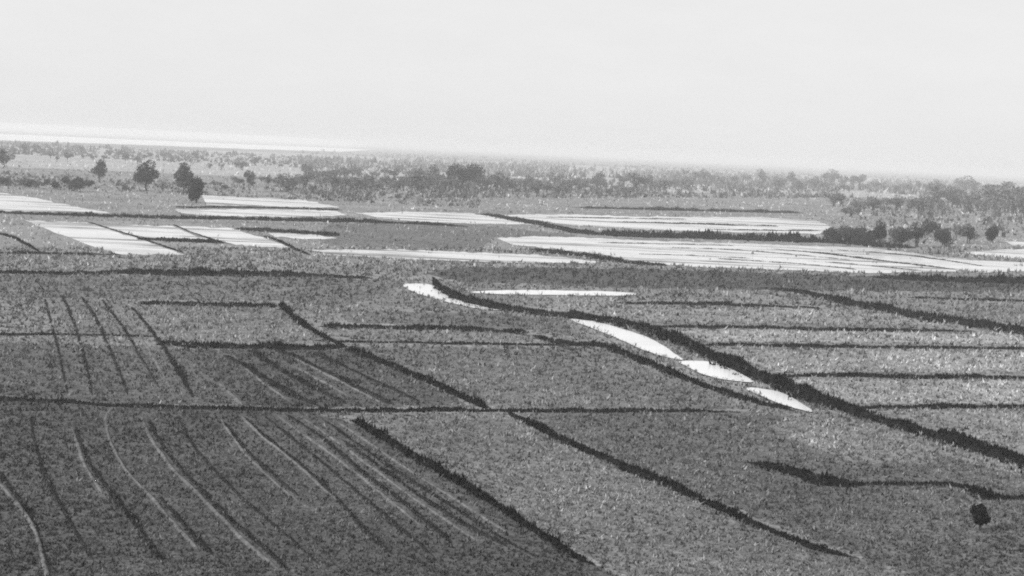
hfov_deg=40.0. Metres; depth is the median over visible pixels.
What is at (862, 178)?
tree
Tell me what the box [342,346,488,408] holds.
grass bank
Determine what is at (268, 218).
grass bank
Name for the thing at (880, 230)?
tree
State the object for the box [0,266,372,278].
grass bank
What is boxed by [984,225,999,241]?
bush
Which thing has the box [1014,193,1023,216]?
tree
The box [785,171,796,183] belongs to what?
tree
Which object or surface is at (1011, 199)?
tree
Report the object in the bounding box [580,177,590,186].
tree
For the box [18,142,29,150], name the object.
bush
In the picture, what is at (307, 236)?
paddy water
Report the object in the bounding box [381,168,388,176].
tree
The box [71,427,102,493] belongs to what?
earth ridge
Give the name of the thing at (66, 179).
bush
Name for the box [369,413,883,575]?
field
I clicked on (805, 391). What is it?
dike
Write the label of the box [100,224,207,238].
paddy water
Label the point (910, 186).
tree
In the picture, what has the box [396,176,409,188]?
tree
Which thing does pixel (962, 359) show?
field
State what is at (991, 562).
field
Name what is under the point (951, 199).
tree
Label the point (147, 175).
tree
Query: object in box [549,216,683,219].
grass bank
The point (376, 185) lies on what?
tree
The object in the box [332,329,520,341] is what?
field
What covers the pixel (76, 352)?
earth ridge
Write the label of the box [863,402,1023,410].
grass bank
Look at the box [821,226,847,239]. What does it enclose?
bush
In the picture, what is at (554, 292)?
pond water
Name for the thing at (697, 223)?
grass bank
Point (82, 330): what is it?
field
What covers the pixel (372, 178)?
tree
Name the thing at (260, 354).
grass ridge
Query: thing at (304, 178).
tree
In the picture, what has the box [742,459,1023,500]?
grass bank
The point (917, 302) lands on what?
field
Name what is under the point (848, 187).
tree
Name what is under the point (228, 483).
grass ridge
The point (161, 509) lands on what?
earth ridge
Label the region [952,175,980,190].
tree
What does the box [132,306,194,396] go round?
grass ridge
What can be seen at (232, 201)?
paddy water
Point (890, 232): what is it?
bush
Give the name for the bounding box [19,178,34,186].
bush
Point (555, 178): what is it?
tree
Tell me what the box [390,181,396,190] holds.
tree
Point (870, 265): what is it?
grass bank
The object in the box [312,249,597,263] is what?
paddy water
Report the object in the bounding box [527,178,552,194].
tree
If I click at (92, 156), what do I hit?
bush
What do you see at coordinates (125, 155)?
bush
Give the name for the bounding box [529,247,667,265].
grass bank
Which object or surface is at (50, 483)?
grass ridge
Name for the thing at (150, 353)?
earth ridge
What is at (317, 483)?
earth ridge
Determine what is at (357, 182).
tree
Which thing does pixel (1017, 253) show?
paddy water
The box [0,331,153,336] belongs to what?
grass bank
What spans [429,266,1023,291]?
field
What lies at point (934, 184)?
tree
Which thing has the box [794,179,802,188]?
tree
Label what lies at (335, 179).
tree
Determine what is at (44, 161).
field
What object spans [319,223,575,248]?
field
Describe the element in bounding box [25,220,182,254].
paddy water
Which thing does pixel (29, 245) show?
grass bank
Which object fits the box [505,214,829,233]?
paddy water
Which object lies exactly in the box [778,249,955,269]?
grass bank
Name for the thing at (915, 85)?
sky
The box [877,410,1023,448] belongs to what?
field
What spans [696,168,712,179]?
tree
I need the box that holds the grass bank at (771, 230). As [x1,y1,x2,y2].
[714,229,818,230]
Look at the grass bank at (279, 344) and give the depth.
168.60 m
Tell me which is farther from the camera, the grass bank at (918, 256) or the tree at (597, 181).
the tree at (597, 181)
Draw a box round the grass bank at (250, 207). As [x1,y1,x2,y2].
[173,205,338,209]
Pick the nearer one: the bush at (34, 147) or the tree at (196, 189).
the tree at (196, 189)
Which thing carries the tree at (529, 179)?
on the ground at (90, 199)
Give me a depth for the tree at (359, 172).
984.66 m
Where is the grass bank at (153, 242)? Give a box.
[88,222,182,252]
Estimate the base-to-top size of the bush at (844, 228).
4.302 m
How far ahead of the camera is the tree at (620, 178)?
1109.57 m
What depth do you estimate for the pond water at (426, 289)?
240.61 m
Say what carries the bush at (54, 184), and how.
on the ground at (90, 199)
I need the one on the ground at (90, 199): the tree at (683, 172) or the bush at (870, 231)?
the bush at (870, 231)
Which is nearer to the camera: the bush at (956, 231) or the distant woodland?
the bush at (956, 231)
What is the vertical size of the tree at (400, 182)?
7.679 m
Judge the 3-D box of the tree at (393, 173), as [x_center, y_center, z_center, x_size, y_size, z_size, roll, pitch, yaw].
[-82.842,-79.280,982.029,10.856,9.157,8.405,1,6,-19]
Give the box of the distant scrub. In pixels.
[0,140,1023,245]
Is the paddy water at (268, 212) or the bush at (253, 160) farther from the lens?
the bush at (253, 160)
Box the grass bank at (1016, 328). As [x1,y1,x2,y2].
[759,286,1023,334]
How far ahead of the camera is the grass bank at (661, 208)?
676.89 m
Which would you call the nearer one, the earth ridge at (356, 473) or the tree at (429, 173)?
the earth ridge at (356, 473)
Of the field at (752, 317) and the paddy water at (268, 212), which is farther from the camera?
the paddy water at (268, 212)
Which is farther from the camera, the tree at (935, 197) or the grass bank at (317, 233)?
the tree at (935, 197)
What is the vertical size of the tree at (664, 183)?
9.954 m
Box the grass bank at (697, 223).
[617,221,778,226]
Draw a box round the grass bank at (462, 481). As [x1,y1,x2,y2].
[350,416,594,565]
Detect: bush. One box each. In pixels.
[0,176,9,184]
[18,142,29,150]
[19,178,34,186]
[30,143,40,151]
[50,181,61,188]
[60,176,69,184]
[64,152,72,161]
[67,176,86,190]
[84,180,95,186]
[90,154,98,159]
[122,152,129,160]
[132,155,141,163]
[209,180,216,186]
[232,160,248,169]
[234,178,244,183]
[249,157,258,163]
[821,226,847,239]
[838,225,853,233]
[843,226,872,240]
[859,229,875,241]
[887,227,897,238]
[889,226,913,244]
[919,219,940,235]
[933,227,943,238]
[934,227,954,246]
[951,226,959,236]
[955,223,965,233]
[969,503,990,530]
[973,231,979,240]
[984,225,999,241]
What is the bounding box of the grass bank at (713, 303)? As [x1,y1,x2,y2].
[614,300,822,308]
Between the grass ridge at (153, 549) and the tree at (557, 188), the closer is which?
the grass ridge at (153, 549)
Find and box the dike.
[431,277,1023,472]
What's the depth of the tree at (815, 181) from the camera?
1560.35 m
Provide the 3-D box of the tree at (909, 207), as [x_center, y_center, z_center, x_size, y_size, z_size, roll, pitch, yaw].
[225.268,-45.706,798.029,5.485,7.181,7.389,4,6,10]
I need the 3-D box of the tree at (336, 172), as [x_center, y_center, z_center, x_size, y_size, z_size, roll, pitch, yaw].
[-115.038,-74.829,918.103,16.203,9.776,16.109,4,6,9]
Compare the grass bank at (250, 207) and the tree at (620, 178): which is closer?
the grass bank at (250, 207)
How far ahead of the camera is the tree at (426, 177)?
765.50 m
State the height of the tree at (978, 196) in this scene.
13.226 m
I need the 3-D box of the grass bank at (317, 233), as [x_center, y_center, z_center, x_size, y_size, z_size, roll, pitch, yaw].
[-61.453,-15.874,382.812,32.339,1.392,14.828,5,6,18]
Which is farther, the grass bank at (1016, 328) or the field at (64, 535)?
the grass bank at (1016, 328)
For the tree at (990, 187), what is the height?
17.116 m
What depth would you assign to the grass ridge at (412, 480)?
102.75 m
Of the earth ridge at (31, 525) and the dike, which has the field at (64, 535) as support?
the earth ridge at (31, 525)
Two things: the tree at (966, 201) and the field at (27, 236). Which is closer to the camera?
the field at (27, 236)
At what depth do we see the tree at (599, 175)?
1066.48 m
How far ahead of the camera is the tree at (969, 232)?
491.17 m
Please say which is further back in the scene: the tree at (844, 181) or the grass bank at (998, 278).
the tree at (844, 181)
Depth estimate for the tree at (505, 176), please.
860.43 m
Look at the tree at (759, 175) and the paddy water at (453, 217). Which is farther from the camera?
the tree at (759, 175)
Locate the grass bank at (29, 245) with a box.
[0,233,38,251]
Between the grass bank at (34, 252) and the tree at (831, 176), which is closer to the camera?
the grass bank at (34, 252)
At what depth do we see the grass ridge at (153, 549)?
93.56 m
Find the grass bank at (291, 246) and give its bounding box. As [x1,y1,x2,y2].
[262,236,309,254]
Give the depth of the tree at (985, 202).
860.91 m
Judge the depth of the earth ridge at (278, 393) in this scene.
141.13 m
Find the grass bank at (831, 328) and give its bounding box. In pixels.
[656,323,973,332]
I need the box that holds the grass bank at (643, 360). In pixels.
[533,334,795,410]
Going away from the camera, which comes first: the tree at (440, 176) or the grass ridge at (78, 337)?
the grass ridge at (78, 337)
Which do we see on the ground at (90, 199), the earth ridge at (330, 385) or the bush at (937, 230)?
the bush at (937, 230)
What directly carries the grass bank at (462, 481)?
on the field at (64, 535)
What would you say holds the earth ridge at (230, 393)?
on the field at (296, 365)
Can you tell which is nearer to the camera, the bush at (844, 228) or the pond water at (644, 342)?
the pond water at (644, 342)
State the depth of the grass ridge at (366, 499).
101.41 m
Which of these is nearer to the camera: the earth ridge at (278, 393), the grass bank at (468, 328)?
the earth ridge at (278, 393)
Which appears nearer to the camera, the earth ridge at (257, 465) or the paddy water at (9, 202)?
the earth ridge at (257, 465)
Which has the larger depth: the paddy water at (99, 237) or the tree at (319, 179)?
the tree at (319, 179)
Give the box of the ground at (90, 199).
[0,127,1023,575]
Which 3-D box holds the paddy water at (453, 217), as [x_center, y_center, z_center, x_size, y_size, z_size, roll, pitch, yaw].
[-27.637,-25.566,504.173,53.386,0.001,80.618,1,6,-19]
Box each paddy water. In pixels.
[0,193,108,213]
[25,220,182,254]
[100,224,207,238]
[175,209,344,216]
[180,226,287,247]
[202,195,337,207]
[269,233,333,238]
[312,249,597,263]
[355,212,532,224]
[498,236,959,272]
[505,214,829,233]
[929,256,1023,272]
[967,249,1023,257]
[1005,241,1023,245]
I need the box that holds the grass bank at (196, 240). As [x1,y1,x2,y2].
[139,236,227,243]
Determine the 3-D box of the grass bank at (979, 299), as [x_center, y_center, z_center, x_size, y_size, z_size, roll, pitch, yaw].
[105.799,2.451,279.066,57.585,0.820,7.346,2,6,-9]
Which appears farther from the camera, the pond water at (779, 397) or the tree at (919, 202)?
the tree at (919, 202)
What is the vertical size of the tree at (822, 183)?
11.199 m
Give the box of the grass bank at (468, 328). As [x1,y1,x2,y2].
[319,322,527,334]
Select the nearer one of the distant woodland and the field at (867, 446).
the field at (867, 446)
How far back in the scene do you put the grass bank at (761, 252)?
392.84 m
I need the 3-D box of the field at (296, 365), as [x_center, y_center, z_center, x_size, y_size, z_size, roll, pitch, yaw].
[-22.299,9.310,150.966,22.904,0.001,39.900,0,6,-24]
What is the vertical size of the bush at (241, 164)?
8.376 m
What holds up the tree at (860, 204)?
on the ground at (90, 199)
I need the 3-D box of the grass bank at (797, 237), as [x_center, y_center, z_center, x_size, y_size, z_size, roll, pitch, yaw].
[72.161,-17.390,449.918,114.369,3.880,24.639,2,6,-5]
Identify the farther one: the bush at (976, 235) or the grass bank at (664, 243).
the bush at (976, 235)
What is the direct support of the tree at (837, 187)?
on the field at (44, 161)
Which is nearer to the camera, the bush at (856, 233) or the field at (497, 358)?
the field at (497, 358)
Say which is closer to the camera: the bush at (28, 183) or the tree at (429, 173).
the bush at (28, 183)
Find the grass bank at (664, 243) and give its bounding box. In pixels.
[596,242,732,245]
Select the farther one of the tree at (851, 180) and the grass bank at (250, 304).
the tree at (851, 180)
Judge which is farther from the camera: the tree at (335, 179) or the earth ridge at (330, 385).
the tree at (335, 179)
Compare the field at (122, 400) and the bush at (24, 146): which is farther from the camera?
the bush at (24, 146)
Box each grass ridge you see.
[0,471,50,575]
[29,412,96,559]
[43,299,67,392]
[61,294,92,395]
[73,426,166,565]
[81,297,127,394]
[102,300,159,387]
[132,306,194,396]
[145,418,289,570]
[157,495,213,555]
[178,415,319,564]
[224,355,319,406]
[224,421,298,496]
[245,349,348,403]
[245,417,393,555]
[267,418,434,557]
[275,349,400,404]
[281,413,452,544]
[312,350,426,404]
[321,418,538,557]
[340,438,507,546]
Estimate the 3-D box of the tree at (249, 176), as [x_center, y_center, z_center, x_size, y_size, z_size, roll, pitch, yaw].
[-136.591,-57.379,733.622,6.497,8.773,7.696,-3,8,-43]
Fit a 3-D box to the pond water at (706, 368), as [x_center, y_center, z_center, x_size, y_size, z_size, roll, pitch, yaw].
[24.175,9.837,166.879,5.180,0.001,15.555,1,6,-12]
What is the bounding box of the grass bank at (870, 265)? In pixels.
[815,261,913,269]
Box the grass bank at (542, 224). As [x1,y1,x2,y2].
[478,213,590,231]
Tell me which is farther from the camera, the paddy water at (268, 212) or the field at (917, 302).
the paddy water at (268, 212)
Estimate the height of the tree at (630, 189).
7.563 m
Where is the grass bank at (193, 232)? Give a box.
[173,224,212,239]
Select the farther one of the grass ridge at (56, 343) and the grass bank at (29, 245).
the grass bank at (29, 245)
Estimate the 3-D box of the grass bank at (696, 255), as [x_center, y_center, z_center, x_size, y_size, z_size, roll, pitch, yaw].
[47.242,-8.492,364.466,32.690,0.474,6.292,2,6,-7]
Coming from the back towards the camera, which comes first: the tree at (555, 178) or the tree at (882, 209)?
the tree at (555, 178)
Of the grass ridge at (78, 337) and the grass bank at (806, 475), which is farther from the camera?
the grass ridge at (78, 337)
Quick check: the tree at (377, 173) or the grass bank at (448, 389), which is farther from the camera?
the tree at (377, 173)
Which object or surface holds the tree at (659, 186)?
on the ground at (90, 199)
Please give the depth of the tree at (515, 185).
854.66 m
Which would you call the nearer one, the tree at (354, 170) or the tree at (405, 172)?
the tree at (354, 170)
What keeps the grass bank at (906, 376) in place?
on the ground at (90, 199)
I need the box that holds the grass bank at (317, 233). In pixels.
[232,227,344,235]
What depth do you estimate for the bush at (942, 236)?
462.62 m
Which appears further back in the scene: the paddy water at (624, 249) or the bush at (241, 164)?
the bush at (241, 164)
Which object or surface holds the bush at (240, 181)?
on the ground at (90, 199)
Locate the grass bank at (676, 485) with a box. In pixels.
[507,411,858,558]
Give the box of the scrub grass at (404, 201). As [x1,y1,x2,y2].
[0,158,1023,266]
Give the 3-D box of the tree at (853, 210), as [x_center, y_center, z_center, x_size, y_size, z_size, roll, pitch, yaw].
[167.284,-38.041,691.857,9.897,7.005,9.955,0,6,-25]
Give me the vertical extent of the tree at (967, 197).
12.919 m
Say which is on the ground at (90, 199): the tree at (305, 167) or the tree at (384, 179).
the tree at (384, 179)
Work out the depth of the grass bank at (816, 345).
195.50 m
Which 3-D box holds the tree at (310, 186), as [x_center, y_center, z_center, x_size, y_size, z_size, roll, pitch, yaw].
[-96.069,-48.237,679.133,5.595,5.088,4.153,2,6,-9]
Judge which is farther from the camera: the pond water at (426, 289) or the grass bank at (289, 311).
the pond water at (426, 289)
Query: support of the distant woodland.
on the ground at (90, 199)
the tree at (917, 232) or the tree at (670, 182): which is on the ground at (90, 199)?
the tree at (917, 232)
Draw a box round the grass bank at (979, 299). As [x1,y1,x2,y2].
[908,296,1023,302]
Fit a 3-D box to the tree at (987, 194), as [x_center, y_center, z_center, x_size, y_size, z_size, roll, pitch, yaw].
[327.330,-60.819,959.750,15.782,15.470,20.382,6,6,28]
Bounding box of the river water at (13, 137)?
[0,134,365,151]
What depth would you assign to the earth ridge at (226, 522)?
95.58 m
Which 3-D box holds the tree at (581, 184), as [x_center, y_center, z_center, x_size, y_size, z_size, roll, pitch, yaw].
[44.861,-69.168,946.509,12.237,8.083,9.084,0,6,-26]
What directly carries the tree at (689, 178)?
on the field at (44, 161)
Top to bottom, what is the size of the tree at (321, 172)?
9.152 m
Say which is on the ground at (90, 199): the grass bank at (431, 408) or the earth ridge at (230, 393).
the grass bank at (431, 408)
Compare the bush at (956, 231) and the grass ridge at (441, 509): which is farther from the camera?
the bush at (956, 231)
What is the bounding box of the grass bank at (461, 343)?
[312,338,590,346]
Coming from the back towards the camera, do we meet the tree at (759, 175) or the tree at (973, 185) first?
the tree at (759, 175)
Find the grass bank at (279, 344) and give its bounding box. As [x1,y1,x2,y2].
[156,339,347,349]
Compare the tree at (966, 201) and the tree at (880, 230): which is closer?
the tree at (880, 230)
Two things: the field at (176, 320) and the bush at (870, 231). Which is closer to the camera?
the field at (176, 320)
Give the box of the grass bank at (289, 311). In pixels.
[276,300,346,347]
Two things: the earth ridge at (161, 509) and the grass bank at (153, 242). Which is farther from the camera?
the grass bank at (153, 242)
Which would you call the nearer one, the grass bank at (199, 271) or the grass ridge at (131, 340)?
the grass ridge at (131, 340)
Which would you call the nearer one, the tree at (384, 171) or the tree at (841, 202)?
the tree at (841, 202)
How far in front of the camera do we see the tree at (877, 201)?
803.75 m
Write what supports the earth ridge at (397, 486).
on the field at (64, 535)
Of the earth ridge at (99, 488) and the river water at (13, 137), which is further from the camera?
the river water at (13, 137)
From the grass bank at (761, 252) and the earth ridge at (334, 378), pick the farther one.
the grass bank at (761, 252)
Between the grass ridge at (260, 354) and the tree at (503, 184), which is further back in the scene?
the tree at (503, 184)
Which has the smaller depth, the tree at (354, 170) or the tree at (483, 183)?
the tree at (483, 183)
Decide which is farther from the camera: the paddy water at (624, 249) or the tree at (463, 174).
the tree at (463, 174)
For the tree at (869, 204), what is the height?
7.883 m
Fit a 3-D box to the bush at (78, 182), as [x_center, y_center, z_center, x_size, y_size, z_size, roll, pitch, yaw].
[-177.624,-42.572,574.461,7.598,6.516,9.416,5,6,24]
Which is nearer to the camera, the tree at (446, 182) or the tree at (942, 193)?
the tree at (446, 182)
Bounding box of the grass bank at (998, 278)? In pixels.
[872,271,1023,284]
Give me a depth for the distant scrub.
863.57 m
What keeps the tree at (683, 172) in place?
on the field at (44, 161)
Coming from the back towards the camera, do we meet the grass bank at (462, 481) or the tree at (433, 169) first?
the tree at (433, 169)
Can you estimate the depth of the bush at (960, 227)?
558.86 m
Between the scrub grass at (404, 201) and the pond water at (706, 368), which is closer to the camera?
the pond water at (706, 368)
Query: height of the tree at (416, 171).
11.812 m
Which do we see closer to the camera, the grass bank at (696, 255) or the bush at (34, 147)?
the grass bank at (696, 255)
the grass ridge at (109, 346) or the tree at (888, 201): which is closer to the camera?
the grass ridge at (109, 346)
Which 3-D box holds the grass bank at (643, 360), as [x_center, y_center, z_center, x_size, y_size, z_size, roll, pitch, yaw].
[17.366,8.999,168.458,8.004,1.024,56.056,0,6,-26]
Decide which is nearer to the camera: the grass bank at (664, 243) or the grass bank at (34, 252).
the grass bank at (34, 252)
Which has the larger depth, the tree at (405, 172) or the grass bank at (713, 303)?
the tree at (405, 172)
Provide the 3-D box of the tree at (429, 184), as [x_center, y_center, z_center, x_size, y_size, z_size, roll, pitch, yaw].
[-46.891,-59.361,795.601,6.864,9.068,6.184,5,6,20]
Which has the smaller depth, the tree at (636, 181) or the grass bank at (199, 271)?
the grass bank at (199, 271)
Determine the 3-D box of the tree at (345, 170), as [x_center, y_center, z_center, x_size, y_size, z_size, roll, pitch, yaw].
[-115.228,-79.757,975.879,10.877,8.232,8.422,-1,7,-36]
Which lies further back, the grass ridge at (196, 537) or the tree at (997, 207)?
the tree at (997, 207)
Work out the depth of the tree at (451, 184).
830.04 m
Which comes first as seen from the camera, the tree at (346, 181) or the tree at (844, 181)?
the tree at (346, 181)
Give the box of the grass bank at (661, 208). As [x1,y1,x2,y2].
[572,205,801,212]
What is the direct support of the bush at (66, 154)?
on the ground at (90, 199)
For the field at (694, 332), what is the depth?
205.93 m
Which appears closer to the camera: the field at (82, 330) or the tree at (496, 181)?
the field at (82, 330)
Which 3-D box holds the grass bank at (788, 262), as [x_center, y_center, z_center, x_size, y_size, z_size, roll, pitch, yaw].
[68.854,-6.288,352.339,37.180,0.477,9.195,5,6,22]
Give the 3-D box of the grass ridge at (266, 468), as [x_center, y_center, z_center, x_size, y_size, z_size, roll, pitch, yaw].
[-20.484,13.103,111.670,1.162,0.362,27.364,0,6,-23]
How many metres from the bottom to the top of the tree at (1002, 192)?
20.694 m
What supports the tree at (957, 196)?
on the ground at (90, 199)
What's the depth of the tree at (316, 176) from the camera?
812.73 m
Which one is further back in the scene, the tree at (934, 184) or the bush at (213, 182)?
the tree at (934, 184)
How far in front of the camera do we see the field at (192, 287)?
231.49 m
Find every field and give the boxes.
[0,144,1023,199]
[0,216,109,253]
[0,275,402,306]
[0,343,237,403]
[0,401,615,575]
[48,299,160,333]
[158,306,319,341]
[181,349,467,407]
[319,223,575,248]
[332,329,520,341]
[342,310,581,337]
[348,346,734,408]
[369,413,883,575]
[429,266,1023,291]
[431,190,831,215]
[519,411,1023,575]
[628,309,962,325]
[676,330,1023,343]
[718,349,1023,373]
[768,416,939,463]
[796,379,1023,404]
[804,294,1023,320]
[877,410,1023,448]
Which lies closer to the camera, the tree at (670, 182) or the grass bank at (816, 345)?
the grass bank at (816, 345)
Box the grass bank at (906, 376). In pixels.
[782,371,1023,380]
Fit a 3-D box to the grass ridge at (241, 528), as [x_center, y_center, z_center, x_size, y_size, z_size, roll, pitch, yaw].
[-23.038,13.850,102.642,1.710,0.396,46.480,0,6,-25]
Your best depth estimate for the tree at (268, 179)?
730.51 m
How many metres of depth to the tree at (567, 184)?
864.03 m
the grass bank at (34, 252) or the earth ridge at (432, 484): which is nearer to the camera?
the earth ridge at (432, 484)
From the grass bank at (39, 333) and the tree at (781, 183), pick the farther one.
the tree at (781, 183)
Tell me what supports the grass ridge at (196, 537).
on the field at (64, 535)
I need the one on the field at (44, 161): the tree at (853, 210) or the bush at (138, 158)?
the bush at (138, 158)
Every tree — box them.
[0,148,14,168]
[90,159,107,181]
[133,160,159,190]
[173,162,193,193]
[185,176,204,202]
[243,170,255,185]
[263,174,271,183]
[272,173,301,191]
[295,172,314,187]
[301,164,312,174]
[308,183,318,190]
[309,167,330,177]
[310,172,321,182]
[316,177,325,185]
[325,174,341,187]
[326,166,348,176]
[340,167,353,173]
[343,174,350,186]
[349,165,357,176]
[349,177,364,187]
[356,168,362,176]
[357,176,368,186]
[367,173,375,187]
[369,182,382,190]
[372,171,380,177]
[379,174,393,182]
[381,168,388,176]
[386,168,399,176]
[386,177,408,190]
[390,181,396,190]
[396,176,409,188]
[401,169,410,175]
[405,179,428,191]
[408,172,433,191]
[409,169,431,175]
[414,170,437,188]
[425,177,434,189]
[426,164,438,186]
[433,172,442,185]
[438,179,450,188]
[445,177,453,189]
[446,163,484,190]
[470,172,485,184]
[476,175,492,187]
[490,174,506,187]
[497,172,508,190]
[499,178,508,190]
[508,178,522,191]
[524,174,535,186]
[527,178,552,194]
[546,172,563,183]
[549,182,567,194]
[556,175,577,192]
[572,179,587,190]
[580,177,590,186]
[589,175,605,187]
[592,171,606,186]
[601,180,613,188]
[616,173,629,186]
[622,184,636,194]
[627,172,649,189]
[655,182,663,191]
[658,179,671,190]
[666,179,673,189]
[680,168,689,175]
[683,176,694,184]
[691,172,703,177]
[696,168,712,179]
[716,175,725,182]
[756,168,767,179]
[771,177,786,186]
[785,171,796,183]
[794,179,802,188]
[805,176,820,185]
[817,180,827,188]
[820,189,845,205]
[821,169,848,181]
[833,183,842,191]
[838,177,847,183]
[838,195,847,206]
[841,204,861,217]
[845,184,854,191]
[849,174,866,186]
[849,175,856,184]
[851,199,868,211]
[854,197,874,210]
[865,196,884,210]
[868,179,880,186]
[873,219,886,242]
[877,204,892,213]
[882,197,893,208]
[890,185,900,192]
[890,195,908,208]
[902,182,913,189]
[904,203,912,212]
[906,197,928,210]
[908,222,925,246]
[909,197,937,211]
[917,192,944,207]
[925,179,950,190]
[928,185,951,205]
[935,203,948,215]
[945,185,959,206]
[949,188,963,207]
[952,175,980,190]
[958,193,978,212]
[959,223,975,243]
[961,191,975,208]
[969,179,978,190]
[969,191,983,210]
[978,197,991,213]
[980,181,1023,212]
[980,188,995,209]
[983,184,1008,203]
[988,201,1011,216]
[993,187,1023,215]
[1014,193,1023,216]
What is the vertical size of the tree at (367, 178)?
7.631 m
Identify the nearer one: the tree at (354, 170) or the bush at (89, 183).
the bush at (89, 183)
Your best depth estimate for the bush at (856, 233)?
458.56 m
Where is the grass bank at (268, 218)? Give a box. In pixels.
[0,210,467,226]
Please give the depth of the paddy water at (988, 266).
381.46 m
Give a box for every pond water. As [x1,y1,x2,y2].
[403,283,495,309]
[472,290,635,295]
[571,319,681,359]
[679,361,752,381]
[747,387,811,411]
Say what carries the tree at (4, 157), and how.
on the ground at (90, 199)
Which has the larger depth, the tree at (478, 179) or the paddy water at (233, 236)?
the tree at (478, 179)
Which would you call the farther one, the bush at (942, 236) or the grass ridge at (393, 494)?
the bush at (942, 236)
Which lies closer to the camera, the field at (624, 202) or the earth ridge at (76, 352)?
the earth ridge at (76, 352)
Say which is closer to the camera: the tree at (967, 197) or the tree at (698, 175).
the tree at (967, 197)
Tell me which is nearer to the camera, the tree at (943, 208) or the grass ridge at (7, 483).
the grass ridge at (7, 483)
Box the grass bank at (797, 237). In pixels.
[567,227,915,248]
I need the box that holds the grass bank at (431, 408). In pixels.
[0,395,740,413]
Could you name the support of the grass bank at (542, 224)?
on the ground at (90, 199)
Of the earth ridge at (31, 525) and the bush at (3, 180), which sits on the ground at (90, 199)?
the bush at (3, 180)
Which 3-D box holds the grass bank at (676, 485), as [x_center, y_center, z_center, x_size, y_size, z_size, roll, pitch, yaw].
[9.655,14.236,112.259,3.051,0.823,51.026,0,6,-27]
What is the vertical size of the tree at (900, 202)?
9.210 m
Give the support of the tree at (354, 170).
on the field at (44, 161)
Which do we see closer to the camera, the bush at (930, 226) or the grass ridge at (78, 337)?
the grass ridge at (78, 337)
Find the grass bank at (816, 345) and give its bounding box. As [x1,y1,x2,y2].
[705,342,1023,350]
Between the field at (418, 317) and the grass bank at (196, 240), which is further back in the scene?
the grass bank at (196, 240)
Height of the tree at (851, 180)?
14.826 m
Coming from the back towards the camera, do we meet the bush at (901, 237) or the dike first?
the bush at (901, 237)
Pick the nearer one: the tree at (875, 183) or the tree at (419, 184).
the tree at (419, 184)
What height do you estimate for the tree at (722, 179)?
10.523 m
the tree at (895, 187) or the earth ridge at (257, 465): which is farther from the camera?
the tree at (895, 187)
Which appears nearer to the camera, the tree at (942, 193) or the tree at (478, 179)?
the tree at (478, 179)
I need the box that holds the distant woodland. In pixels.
[3,143,1022,195]
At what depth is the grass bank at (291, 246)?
332.22 m
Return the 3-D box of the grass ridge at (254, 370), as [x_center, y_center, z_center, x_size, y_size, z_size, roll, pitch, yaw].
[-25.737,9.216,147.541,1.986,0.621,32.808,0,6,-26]
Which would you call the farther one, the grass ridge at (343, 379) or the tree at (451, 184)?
the tree at (451, 184)
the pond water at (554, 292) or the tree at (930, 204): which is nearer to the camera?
the pond water at (554, 292)
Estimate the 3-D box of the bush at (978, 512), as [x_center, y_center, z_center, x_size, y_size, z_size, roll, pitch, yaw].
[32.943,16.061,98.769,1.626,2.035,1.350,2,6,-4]
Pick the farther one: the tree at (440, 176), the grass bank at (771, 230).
the tree at (440, 176)
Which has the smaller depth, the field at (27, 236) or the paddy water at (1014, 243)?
the field at (27, 236)
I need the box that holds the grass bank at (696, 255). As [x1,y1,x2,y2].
[652,254,744,257]
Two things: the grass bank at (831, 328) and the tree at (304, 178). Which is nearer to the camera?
the grass bank at (831, 328)
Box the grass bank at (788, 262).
[720,258,856,269]
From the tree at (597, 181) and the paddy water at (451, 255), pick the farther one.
the tree at (597, 181)
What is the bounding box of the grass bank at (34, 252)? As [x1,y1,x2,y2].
[0,250,120,254]
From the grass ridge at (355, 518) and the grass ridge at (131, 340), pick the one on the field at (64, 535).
the grass ridge at (355, 518)
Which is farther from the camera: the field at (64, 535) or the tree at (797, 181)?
the tree at (797, 181)
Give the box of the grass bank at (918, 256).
[842,250,981,265]
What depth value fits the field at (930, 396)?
159.63 m
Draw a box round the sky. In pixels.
[0,0,1023,175]
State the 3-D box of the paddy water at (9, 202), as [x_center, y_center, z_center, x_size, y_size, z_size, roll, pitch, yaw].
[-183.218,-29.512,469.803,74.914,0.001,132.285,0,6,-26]
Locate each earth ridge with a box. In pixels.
[0,484,48,574]
[56,300,84,391]
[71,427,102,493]
[92,300,139,394]
[104,408,197,548]
[118,307,175,396]
[141,415,275,567]
[219,383,242,403]
[220,418,319,514]
[240,416,335,498]
[245,368,292,403]
[277,415,420,524]
[290,356,382,403]
[297,414,478,541]
[298,368,346,394]
[337,421,511,534]
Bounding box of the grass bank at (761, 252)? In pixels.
[673,247,847,259]
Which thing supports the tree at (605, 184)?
on the field at (44, 161)
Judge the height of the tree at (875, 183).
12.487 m
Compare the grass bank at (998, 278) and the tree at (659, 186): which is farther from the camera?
the tree at (659, 186)
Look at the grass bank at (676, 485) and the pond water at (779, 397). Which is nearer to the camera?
the grass bank at (676, 485)
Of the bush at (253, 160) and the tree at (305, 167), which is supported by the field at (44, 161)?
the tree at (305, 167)
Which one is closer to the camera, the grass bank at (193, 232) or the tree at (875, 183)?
the grass bank at (193, 232)
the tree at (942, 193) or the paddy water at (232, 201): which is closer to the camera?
the paddy water at (232, 201)
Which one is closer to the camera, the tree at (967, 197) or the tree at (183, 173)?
the tree at (183, 173)
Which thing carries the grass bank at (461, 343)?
on the ground at (90, 199)
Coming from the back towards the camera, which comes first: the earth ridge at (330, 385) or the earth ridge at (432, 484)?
the earth ridge at (330, 385)
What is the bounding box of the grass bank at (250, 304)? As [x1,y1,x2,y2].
[133,299,276,308]

